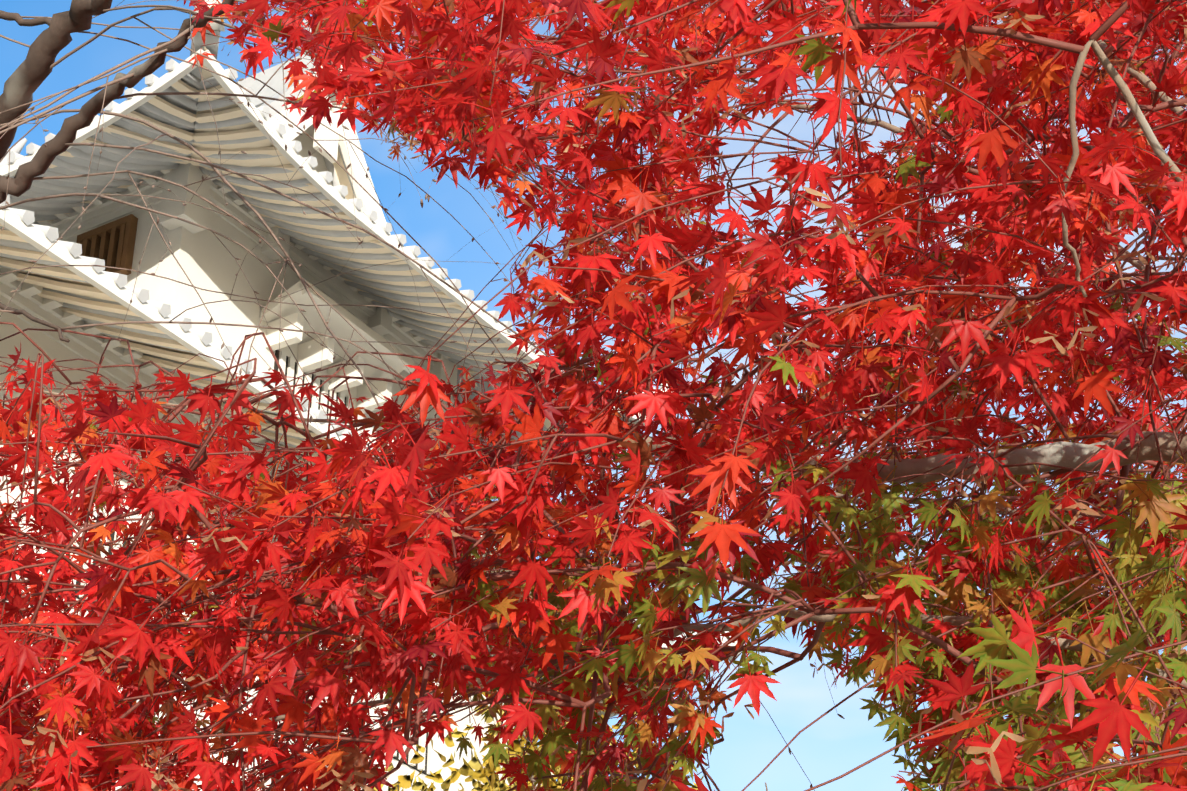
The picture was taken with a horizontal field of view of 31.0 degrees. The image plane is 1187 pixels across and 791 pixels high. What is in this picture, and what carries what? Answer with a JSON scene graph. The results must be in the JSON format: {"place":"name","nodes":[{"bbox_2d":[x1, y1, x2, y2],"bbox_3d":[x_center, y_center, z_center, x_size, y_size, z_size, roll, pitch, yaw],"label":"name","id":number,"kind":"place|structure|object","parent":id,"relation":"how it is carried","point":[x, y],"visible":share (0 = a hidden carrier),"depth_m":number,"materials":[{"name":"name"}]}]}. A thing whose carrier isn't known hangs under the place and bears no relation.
{"place":"outdoors","nodes":[
{"label":"outdoors","id":0,"kind":"place"},
{"bbox_2d":[0,0,1186,790],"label":"maple tree","id":1,"kind":"object","parent":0,"point":[1012,646],"depth_m":1.87,"materials":[{"name":"red plant"}]},
{"bbox_2d":[0,0,1186,790],"label":"sky","id":2,"kind":"structure","parent":0,"point":[832,746],"materials":[{"name":"blue"}]},
{"bbox_3d":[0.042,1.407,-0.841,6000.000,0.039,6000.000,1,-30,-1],"label":"ground","id":3,"kind":"structure","parent":0,"visible":0},
{"bbox_2d":[0,0,744,790],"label":"castle tower","id":4,"kind":"structure","parent":3,"relation":"on","point":[76,286],"depth_m":26.38,"materials":[{"name":"paint"}]},
{"bbox_2d":[0,0,906,790],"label":"bare cherry tree","id":5,"kind":"object","parent":3,"relation":"on","point":[26,78],"visible":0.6,"depth_m":2.72,"materials":[{"name":"brown plant"}]},
{"bbox_2d":[338,628,703,790],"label":"ginkgo tree","id":6,"kind":"object","parent":3,"relation":"on","point":[479,773],"depth_m":10.37,"materials":[{"name":"yellow plant"}]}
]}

